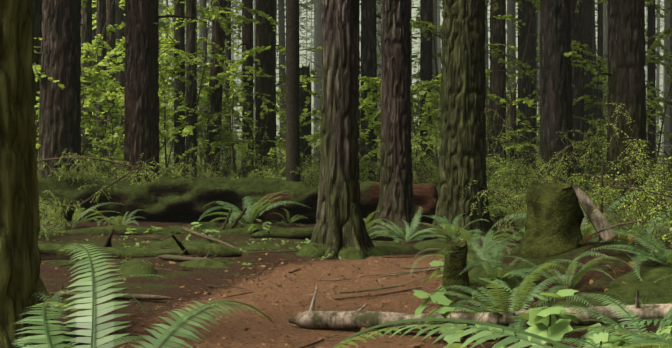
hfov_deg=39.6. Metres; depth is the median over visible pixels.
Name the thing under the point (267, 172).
huckleberry
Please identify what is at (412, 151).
huckleberry
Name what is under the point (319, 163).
huckleberry
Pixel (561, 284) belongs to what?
sword fern
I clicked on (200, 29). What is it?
fir
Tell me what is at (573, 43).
vine maple
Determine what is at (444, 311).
leafy plant
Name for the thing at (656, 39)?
fir
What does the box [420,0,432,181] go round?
trunk
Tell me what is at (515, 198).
huckleberry
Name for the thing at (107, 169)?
huckleberry
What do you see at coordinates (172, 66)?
fir
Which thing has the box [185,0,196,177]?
trunk
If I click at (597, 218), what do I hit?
stump slab
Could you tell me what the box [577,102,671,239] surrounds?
huckleberry
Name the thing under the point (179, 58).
vine maple
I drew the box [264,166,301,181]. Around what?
huckleberry
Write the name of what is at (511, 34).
trunk
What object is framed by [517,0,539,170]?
trunk
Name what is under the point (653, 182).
huckleberry
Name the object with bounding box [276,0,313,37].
fir
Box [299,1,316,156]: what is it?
fir
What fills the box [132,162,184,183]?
huckleberry
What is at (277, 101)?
vine maple
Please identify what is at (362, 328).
dead leaves
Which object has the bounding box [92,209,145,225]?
sword fern
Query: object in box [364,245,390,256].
moss
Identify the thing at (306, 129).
snag
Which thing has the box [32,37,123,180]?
vine maple
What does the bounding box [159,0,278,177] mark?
tree
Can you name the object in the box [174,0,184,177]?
trunk
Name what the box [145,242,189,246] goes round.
moss hummock
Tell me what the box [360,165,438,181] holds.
huckleberry
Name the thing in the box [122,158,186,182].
huckleberry
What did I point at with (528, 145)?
huckleberry
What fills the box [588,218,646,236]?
stump branch
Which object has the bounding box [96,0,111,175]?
trunk
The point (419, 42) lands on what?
fir
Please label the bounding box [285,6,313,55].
fir
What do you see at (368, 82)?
young tree
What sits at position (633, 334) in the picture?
sword fern
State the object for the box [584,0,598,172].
trunk
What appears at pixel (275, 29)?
fir
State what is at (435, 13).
fir
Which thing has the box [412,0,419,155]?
fir
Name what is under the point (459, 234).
moss
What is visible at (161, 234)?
moss hummock
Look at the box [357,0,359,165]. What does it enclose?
fir
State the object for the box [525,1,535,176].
trunk
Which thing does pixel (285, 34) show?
fir
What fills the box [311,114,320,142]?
understorey
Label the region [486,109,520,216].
huckleberry
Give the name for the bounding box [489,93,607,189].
huckleberry
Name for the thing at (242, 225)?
moss hummock
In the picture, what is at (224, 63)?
fir
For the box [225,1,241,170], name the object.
trunk
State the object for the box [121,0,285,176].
vine maple
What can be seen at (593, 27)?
fir
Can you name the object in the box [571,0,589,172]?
trunk
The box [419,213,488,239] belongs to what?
sword fern
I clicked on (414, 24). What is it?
vine maple
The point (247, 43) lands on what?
trunk
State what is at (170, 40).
tree
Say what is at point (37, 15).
trunk
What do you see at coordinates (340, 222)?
trunk
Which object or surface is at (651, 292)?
moss hummock
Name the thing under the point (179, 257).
branch
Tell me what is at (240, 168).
huckleberry
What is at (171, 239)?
moss hummock
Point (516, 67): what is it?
vine maple
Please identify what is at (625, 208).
huckleberry
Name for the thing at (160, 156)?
huckleberry
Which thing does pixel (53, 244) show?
moss hummock
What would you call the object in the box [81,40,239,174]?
tree
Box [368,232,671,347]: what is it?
dead leaves
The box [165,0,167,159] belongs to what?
fir
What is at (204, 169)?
huckleberry
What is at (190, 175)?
huckleberry
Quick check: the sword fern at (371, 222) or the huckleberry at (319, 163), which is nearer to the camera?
the sword fern at (371, 222)
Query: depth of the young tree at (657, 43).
30.61 m
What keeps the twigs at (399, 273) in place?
on the ground
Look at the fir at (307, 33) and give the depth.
133.80 m
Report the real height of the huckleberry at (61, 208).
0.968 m
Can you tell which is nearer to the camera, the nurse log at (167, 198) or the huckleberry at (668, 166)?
the huckleberry at (668, 166)
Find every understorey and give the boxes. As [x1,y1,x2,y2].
[158,103,203,166]
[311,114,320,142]
[312,126,320,160]
[646,121,663,163]
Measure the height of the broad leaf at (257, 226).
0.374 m
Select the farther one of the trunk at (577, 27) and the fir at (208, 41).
the fir at (208, 41)
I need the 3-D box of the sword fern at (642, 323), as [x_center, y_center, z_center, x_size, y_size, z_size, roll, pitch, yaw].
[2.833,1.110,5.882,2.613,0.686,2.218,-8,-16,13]
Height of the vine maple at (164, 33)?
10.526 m
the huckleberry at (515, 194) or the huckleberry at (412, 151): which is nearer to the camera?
the huckleberry at (515, 194)
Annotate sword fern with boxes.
[12,243,271,347]
[14,336,156,347]
[31,274,163,327]
[42,202,122,229]
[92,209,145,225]
[197,190,309,224]
[266,208,303,225]
[333,318,571,347]
[364,211,389,229]
[369,206,437,242]
[407,222,520,275]
[412,259,592,344]
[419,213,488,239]
[421,239,557,291]
[444,230,510,259]
[483,205,524,239]
[486,187,671,241]
[497,251,633,299]
[544,293,671,347]
[544,331,671,347]
[567,316,671,347]
[572,319,671,345]
[582,203,671,238]
[582,228,671,279]
[584,205,649,226]
[604,292,662,326]
[610,340,671,347]
[648,193,671,241]
[648,208,671,222]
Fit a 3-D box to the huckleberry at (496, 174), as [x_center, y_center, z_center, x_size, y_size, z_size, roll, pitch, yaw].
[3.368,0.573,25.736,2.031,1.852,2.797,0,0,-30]
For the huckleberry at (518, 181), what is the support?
on the ground
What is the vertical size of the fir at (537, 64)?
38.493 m
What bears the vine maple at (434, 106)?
on the ground
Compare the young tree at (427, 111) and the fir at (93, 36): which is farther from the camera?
the fir at (93, 36)
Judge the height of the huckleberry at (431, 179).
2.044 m
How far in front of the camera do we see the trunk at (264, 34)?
30.59 m
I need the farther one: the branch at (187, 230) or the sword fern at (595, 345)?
the branch at (187, 230)
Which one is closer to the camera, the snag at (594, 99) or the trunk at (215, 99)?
the trunk at (215, 99)
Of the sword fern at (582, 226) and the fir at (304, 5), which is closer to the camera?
the sword fern at (582, 226)
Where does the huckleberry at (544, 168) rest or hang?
on the ground
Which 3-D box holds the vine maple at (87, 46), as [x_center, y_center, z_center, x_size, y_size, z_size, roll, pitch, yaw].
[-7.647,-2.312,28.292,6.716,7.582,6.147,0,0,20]
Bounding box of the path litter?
[88,253,486,347]
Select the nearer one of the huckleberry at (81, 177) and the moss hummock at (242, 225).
the moss hummock at (242, 225)
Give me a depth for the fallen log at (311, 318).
7.23 m
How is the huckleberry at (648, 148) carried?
on the ground
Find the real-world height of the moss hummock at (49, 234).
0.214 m
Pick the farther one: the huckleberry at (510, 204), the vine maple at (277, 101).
the vine maple at (277, 101)
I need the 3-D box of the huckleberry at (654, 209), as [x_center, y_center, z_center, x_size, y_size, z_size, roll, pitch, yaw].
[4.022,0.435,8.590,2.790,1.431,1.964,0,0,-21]
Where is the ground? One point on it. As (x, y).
(171, 281)
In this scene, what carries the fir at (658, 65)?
on the ground
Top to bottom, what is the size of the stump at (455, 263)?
0.852 m
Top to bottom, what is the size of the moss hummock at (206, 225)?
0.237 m
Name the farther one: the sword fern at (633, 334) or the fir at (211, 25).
the fir at (211, 25)
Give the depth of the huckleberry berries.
4.76 m
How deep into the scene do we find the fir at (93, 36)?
48.04 m
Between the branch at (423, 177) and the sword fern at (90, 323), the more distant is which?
the branch at (423, 177)
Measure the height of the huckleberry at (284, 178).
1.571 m
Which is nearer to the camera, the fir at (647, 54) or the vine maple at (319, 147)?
the vine maple at (319, 147)
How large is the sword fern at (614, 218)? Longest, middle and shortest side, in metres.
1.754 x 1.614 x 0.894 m
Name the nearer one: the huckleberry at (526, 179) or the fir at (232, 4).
the huckleberry at (526, 179)
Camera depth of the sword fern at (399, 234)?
17.79 m
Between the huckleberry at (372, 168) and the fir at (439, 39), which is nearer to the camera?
the huckleberry at (372, 168)
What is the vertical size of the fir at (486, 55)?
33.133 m
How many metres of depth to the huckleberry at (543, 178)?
21.21 m
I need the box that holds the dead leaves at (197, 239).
[74,236,291,248]
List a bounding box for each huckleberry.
[36,131,99,168]
[36,143,114,176]
[36,159,45,181]
[37,115,124,178]
[38,200,80,235]
[39,190,71,229]
[39,198,59,241]
[43,147,167,221]
[54,153,114,184]
[83,165,136,182]
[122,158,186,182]
[123,164,236,184]
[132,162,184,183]
[159,143,173,173]
[159,145,254,176]
[169,162,245,179]
[170,144,224,180]
[173,103,316,178]
[178,145,259,178]
[197,162,224,176]
[208,165,282,179]
[217,135,253,176]
[220,145,285,178]
[220,148,241,176]
[231,126,319,183]
[236,126,285,178]
[261,138,320,179]
[262,171,315,186]
[263,151,379,185]
[264,153,317,179]
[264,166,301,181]
[266,149,367,187]
[295,164,319,183]
[300,167,371,186]
[309,153,377,181]
[316,110,440,184]
[359,135,436,180]
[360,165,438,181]
[360,171,372,182]
[362,157,437,189]
[376,169,438,187]
[411,149,511,187]
[412,128,511,168]
[413,138,538,196]
[462,168,579,233]
[468,152,578,239]
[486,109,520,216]
[486,149,570,218]
[486,156,508,178]
[486,161,509,196]
[486,170,514,218]
[487,158,532,217]
[487,172,553,218]
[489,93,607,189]
[489,165,538,207]
[490,182,530,215]
[498,172,589,195]
[500,160,527,232]
[507,132,596,175]
[514,177,618,215]
[515,150,606,193]
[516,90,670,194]
[536,130,661,221]
[561,149,671,237]
[571,139,671,246]
[574,172,595,197]
[576,180,618,223]
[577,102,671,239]
[581,187,667,228]
[586,124,671,192]
[587,151,671,204]
[593,186,671,256]
[593,193,661,238]
[606,147,670,237]
[625,135,671,200]
[636,156,671,239]
[637,160,671,231]
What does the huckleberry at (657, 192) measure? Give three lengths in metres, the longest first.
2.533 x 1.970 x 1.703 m
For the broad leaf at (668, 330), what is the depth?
6.21 m
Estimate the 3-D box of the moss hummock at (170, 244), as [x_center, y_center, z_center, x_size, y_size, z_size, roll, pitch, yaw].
[-2.779,1.198,15.683,0.545,0.196,1.099,0,0,20]
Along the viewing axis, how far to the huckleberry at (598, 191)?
20.54 m
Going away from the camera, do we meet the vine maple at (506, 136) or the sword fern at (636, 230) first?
the sword fern at (636, 230)
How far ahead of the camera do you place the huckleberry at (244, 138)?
26.70 m
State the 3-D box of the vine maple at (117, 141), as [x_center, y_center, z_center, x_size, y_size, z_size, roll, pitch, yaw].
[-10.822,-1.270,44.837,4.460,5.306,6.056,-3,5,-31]
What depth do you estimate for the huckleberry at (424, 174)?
26.75 m
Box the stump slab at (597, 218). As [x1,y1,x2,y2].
[572,184,616,241]
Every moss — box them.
[296,243,325,256]
[338,247,365,259]
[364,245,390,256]
[451,229,473,237]
[486,229,509,236]
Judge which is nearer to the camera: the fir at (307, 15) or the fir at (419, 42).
the fir at (307, 15)
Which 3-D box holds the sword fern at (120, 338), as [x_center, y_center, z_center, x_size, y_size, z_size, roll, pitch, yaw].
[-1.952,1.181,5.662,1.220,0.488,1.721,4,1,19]
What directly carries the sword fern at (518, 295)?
on the ground
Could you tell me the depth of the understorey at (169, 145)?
61.13 m
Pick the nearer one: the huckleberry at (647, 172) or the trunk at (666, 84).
the huckleberry at (647, 172)
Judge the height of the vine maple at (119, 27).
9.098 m
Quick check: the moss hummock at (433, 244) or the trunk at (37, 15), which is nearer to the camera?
the moss hummock at (433, 244)
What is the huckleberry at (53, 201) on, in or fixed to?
on the ground
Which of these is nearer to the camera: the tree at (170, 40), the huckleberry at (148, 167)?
the huckleberry at (148, 167)
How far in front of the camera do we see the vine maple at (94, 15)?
42.80 m
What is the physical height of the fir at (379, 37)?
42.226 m
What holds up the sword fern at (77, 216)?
on the ground
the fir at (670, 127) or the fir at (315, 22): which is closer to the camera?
the fir at (670, 127)
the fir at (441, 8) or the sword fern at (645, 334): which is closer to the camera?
the sword fern at (645, 334)
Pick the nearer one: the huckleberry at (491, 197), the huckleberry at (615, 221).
the huckleberry at (615, 221)
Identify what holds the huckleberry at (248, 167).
on the ground
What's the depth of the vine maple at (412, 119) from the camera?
47.39 m
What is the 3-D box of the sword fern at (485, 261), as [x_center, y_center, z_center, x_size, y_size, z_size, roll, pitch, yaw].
[1.447,0.902,8.739,1.142,0.507,1.461,0,0,-10]
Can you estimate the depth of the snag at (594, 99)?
40.16 m
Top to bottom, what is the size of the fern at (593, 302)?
0.298 m
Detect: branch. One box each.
[36,157,151,170]
[49,286,171,299]
[73,154,156,209]
[157,245,216,261]
[179,225,235,247]
[412,167,430,182]
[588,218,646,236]
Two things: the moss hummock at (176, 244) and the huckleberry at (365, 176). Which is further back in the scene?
the huckleberry at (365, 176)
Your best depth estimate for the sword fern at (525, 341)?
1.76 m
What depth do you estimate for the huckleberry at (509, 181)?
25.29 m
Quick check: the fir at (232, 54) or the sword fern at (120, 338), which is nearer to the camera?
the sword fern at (120, 338)
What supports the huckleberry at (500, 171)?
on the ground
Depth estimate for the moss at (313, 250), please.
13.52 m
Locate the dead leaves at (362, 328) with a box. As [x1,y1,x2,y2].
[53,223,610,332]
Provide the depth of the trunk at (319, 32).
76.19 m
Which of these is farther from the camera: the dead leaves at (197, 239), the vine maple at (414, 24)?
the vine maple at (414, 24)
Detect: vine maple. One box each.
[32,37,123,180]
[34,0,198,178]
[80,67,173,177]
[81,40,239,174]
[92,0,171,174]
[92,0,242,164]
[92,110,160,166]
[98,0,283,177]
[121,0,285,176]
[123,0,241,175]
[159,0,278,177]
[159,5,232,141]
[159,15,320,176]
[159,92,285,174]
[204,80,318,163]
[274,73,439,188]
[277,0,441,167]
[312,71,439,157]
[319,98,436,145]
[359,0,540,133]
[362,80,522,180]
[377,40,438,161]
[378,93,488,161]
[410,0,607,179]
[484,63,607,167]
[484,109,539,166]
[485,44,539,148]
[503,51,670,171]
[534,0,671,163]
[592,0,671,137]
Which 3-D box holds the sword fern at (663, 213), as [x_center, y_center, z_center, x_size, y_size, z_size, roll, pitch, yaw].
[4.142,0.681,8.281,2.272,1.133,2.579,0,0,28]
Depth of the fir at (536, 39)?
48.98 m
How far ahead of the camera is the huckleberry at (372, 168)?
28.38 m
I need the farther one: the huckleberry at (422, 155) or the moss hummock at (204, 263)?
the huckleberry at (422, 155)
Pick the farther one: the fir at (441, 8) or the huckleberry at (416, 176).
the fir at (441, 8)
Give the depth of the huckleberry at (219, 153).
28.76 m
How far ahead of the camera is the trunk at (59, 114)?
26.05 m
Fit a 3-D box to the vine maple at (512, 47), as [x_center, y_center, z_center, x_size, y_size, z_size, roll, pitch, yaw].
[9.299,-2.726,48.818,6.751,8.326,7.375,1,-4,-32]
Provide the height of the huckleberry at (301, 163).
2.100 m
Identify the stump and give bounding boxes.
[440,241,470,304]
[517,181,583,259]
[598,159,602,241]
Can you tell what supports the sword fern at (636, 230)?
on the ground
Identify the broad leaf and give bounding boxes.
[125,225,161,234]
[186,222,218,239]
[248,219,271,230]
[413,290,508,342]
[429,260,506,297]
[443,324,508,347]
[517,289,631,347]
[655,327,671,334]
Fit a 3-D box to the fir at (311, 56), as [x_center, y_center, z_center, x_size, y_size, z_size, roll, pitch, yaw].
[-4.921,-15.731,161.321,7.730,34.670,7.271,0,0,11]
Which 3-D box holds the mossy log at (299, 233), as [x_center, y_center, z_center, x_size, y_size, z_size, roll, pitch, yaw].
[0.311,1.144,18.609,4.048,0.589,0.884,0,0,-20]
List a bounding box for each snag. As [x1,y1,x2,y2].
[299,62,311,172]
[510,91,539,188]
[592,56,596,172]
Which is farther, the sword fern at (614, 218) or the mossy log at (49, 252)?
the sword fern at (614, 218)
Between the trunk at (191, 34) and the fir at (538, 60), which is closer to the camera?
the trunk at (191, 34)
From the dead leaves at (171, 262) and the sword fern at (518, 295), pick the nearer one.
the sword fern at (518, 295)
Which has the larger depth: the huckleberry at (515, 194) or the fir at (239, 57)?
the fir at (239, 57)
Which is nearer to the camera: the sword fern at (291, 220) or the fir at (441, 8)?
the sword fern at (291, 220)
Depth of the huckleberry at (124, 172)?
25.48 m
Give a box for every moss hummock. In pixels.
[39,233,57,236]
[39,243,68,244]
[115,259,157,276]
[137,240,167,242]
[141,232,172,236]
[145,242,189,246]
[152,239,182,247]
[163,237,183,241]
[179,259,230,268]
[184,238,219,244]
[194,222,220,228]
[208,225,239,229]
[221,221,260,227]
[235,243,285,249]
[373,241,420,252]
[413,239,449,249]
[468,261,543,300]
[496,246,518,256]
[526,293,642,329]
[605,267,671,303]
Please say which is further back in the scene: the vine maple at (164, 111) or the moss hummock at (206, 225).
the vine maple at (164, 111)
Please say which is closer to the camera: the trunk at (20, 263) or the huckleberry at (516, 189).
the trunk at (20, 263)
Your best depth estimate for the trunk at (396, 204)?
21.18 m
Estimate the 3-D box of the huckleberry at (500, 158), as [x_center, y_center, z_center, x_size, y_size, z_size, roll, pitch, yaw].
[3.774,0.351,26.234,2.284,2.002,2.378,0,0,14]
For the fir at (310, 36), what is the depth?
147.89 m
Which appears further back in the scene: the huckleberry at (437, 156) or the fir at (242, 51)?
the fir at (242, 51)
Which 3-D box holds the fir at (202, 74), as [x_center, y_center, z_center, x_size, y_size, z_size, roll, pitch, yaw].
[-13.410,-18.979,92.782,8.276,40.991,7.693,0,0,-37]
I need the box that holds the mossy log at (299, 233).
[251,215,449,240]
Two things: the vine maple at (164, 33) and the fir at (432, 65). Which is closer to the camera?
the vine maple at (164, 33)
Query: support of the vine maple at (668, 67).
on the ground
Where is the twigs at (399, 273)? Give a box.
[42,220,618,347]
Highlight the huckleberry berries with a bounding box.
[658,319,671,345]
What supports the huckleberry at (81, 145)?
on the ground
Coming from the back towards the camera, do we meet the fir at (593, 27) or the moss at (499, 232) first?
the fir at (593, 27)
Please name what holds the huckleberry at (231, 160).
on the ground
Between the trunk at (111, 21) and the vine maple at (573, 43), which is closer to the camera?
the vine maple at (573, 43)
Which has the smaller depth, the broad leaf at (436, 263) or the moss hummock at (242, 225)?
the broad leaf at (436, 263)
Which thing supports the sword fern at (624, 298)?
on the ground
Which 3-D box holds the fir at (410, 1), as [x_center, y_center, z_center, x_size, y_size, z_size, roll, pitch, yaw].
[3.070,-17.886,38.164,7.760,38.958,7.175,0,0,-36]
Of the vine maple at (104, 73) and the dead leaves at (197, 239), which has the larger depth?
the vine maple at (104, 73)
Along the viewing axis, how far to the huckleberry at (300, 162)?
29.36 m
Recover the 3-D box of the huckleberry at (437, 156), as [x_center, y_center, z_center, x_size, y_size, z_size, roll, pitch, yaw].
[3.622,0.058,25.913,3.357,2.781,3.090,2,6,-34]
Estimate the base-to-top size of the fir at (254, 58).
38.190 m
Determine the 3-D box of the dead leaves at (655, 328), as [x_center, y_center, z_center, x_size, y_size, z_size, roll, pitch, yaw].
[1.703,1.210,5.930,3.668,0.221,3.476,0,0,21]
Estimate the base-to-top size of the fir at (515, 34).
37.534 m
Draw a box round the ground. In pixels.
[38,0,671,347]
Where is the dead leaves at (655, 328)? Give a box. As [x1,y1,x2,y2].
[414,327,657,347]
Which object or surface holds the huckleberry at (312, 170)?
on the nurse log at (167, 198)
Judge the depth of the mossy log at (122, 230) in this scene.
19.73 m
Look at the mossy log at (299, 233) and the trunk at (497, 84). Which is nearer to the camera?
the mossy log at (299, 233)
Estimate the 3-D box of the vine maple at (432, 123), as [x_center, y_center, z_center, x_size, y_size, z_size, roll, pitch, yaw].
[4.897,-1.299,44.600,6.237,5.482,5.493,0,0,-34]
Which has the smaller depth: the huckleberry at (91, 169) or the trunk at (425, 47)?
the huckleberry at (91, 169)
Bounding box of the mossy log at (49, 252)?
[38,229,241,259]
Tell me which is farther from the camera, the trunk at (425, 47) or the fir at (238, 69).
the fir at (238, 69)
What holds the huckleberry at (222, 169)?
on the ground
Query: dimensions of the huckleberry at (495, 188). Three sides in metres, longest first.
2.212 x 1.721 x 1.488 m
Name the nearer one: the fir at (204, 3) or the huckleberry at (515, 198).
the huckleberry at (515, 198)
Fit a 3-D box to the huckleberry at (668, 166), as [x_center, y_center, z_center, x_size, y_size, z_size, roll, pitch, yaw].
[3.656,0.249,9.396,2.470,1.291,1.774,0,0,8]
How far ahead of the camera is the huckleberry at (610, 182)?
15.93 m
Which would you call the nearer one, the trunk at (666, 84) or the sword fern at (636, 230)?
the sword fern at (636, 230)
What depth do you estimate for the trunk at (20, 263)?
6.66 m
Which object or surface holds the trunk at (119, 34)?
on the ground
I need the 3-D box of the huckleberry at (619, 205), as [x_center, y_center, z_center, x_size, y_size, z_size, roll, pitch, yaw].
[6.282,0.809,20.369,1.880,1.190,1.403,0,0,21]
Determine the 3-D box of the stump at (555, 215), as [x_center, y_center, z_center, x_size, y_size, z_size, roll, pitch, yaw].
[2.172,0.572,9.565,0.744,1.008,0.751,0,0,-2]
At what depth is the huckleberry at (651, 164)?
20.99 m
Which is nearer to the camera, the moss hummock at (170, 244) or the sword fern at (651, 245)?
the sword fern at (651, 245)
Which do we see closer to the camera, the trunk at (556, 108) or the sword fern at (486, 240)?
the sword fern at (486, 240)
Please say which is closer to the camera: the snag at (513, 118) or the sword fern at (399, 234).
the sword fern at (399, 234)
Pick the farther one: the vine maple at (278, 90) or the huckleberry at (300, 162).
the vine maple at (278, 90)
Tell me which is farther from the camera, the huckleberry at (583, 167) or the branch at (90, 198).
the huckleberry at (583, 167)
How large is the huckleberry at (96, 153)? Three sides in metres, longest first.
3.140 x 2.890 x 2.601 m
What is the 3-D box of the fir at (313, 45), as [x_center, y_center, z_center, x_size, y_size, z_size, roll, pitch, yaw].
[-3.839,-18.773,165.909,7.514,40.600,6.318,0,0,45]
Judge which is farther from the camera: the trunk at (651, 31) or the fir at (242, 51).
the fir at (242, 51)
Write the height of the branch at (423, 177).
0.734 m
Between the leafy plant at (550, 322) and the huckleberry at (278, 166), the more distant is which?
the huckleberry at (278, 166)
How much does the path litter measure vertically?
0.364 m
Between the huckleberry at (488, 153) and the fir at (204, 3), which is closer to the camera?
the huckleberry at (488, 153)
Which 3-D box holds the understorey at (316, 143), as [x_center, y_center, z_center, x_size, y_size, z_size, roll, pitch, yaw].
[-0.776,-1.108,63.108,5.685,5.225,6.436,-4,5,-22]
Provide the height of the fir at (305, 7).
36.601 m
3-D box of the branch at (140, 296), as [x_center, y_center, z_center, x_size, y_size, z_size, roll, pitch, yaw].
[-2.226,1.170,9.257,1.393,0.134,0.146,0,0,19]
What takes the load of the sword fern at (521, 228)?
on the ground
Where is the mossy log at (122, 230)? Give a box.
[40,208,275,234]
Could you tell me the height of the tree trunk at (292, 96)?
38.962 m
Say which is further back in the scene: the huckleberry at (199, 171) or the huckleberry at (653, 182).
the huckleberry at (199, 171)
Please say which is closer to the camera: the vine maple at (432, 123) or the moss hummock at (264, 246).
the moss hummock at (264, 246)
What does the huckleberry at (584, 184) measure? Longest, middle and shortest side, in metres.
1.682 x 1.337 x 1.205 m
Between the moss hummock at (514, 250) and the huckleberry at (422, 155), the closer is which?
the moss hummock at (514, 250)
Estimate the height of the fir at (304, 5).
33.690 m
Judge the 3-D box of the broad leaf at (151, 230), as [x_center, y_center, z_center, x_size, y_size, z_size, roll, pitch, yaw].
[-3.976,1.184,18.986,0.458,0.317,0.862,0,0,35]
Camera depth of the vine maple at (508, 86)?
39.31 m
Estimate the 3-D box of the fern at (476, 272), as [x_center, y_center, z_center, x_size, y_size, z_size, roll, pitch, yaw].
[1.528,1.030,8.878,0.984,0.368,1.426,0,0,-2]
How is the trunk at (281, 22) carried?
on the ground
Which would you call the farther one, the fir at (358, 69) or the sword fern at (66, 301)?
the fir at (358, 69)
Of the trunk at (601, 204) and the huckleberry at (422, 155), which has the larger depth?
the huckleberry at (422, 155)
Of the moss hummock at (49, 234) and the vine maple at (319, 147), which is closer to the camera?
the moss hummock at (49, 234)
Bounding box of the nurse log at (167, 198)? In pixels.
[38,175,437,223]
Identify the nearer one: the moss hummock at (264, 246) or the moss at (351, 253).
the moss at (351, 253)
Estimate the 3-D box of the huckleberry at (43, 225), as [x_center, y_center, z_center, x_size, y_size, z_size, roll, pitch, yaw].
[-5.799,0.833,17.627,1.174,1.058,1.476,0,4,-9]
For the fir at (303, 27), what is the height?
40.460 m
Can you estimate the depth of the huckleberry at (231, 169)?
29.30 m
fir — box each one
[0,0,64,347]
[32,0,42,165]
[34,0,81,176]
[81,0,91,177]
[92,0,96,172]
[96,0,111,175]
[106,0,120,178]
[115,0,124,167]
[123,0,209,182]
[158,0,171,165]
[160,0,211,159]
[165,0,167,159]
[169,0,211,157]
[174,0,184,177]
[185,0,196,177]
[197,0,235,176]
[198,2,237,37]
[199,29,209,161]
[202,0,234,162]
[207,0,240,175]
[207,0,241,167]
[207,3,209,85]
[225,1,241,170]
[231,2,241,151]
[232,7,253,84]
[234,12,241,152]
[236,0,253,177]
[241,0,277,137]
[242,0,242,128]
[254,0,275,89]
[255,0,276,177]
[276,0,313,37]
[276,1,316,40]
[276,5,309,66]
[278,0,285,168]
[285,4,313,109]
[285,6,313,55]
[285,8,313,34]
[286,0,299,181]
[299,0,313,104]
[299,1,313,95]
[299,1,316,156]
[299,2,313,65]
[300,0,313,64]
[303,0,317,166]
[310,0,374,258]
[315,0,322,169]
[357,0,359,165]
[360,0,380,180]
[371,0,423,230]
[377,1,381,118]
[409,0,411,143]
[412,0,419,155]
[412,0,442,50]
[412,30,420,150]
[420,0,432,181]
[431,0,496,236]
[432,28,433,148]
[433,0,438,159]
[437,0,441,115]
[484,0,488,156]
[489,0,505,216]
[489,0,508,155]
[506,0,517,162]
[508,0,517,150]
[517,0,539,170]
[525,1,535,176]
[535,0,536,106]
[536,0,538,153]
[537,4,539,153]
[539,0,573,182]
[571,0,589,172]
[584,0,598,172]
[592,0,595,57]
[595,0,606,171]
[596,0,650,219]
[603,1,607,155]
[645,0,661,159]
[645,0,662,101]
[645,8,662,101]
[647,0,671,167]
[655,2,664,158]
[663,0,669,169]
[669,1,671,170]
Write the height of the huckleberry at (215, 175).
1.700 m
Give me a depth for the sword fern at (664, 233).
12.40 m
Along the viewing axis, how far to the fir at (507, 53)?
66.70 m
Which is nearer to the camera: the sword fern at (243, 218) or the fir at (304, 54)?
the sword fern at (243, 218)
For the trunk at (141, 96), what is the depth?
26.57 m
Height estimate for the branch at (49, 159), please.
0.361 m
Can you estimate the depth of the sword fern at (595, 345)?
5.68 m
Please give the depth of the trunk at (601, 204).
9.88 m
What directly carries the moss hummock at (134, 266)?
on the ground
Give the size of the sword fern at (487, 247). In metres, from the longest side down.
1.398 x 1.210 x 0.605 m
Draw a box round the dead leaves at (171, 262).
[42,248,360,294]
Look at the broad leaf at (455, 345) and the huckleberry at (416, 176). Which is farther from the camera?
the huckleberry at (416, 176)
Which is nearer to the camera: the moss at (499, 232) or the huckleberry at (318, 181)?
the moss at (499, 232)
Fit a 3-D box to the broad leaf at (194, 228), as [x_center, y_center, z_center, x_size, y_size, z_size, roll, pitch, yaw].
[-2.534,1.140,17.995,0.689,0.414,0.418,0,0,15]
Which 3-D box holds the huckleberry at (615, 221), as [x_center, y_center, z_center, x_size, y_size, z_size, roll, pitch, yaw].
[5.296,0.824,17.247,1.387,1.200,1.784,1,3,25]
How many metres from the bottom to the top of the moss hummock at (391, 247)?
0.255 m
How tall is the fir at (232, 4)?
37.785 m
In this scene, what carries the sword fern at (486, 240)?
on the ground
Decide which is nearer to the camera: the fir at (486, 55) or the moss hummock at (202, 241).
the moss hummock at (202, 241)
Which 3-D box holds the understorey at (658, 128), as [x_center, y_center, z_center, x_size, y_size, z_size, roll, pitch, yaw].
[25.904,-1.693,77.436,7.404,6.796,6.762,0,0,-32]
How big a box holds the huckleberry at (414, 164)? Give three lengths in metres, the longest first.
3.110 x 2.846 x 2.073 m
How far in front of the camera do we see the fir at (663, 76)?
160.69 m
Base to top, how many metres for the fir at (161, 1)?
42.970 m
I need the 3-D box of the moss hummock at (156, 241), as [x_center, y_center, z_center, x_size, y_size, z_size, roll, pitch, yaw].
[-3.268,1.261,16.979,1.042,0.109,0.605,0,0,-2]
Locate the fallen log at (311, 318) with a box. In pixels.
[288,287,671,330]
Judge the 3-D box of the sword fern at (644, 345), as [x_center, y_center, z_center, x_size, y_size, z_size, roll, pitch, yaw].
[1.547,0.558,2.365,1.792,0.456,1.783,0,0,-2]

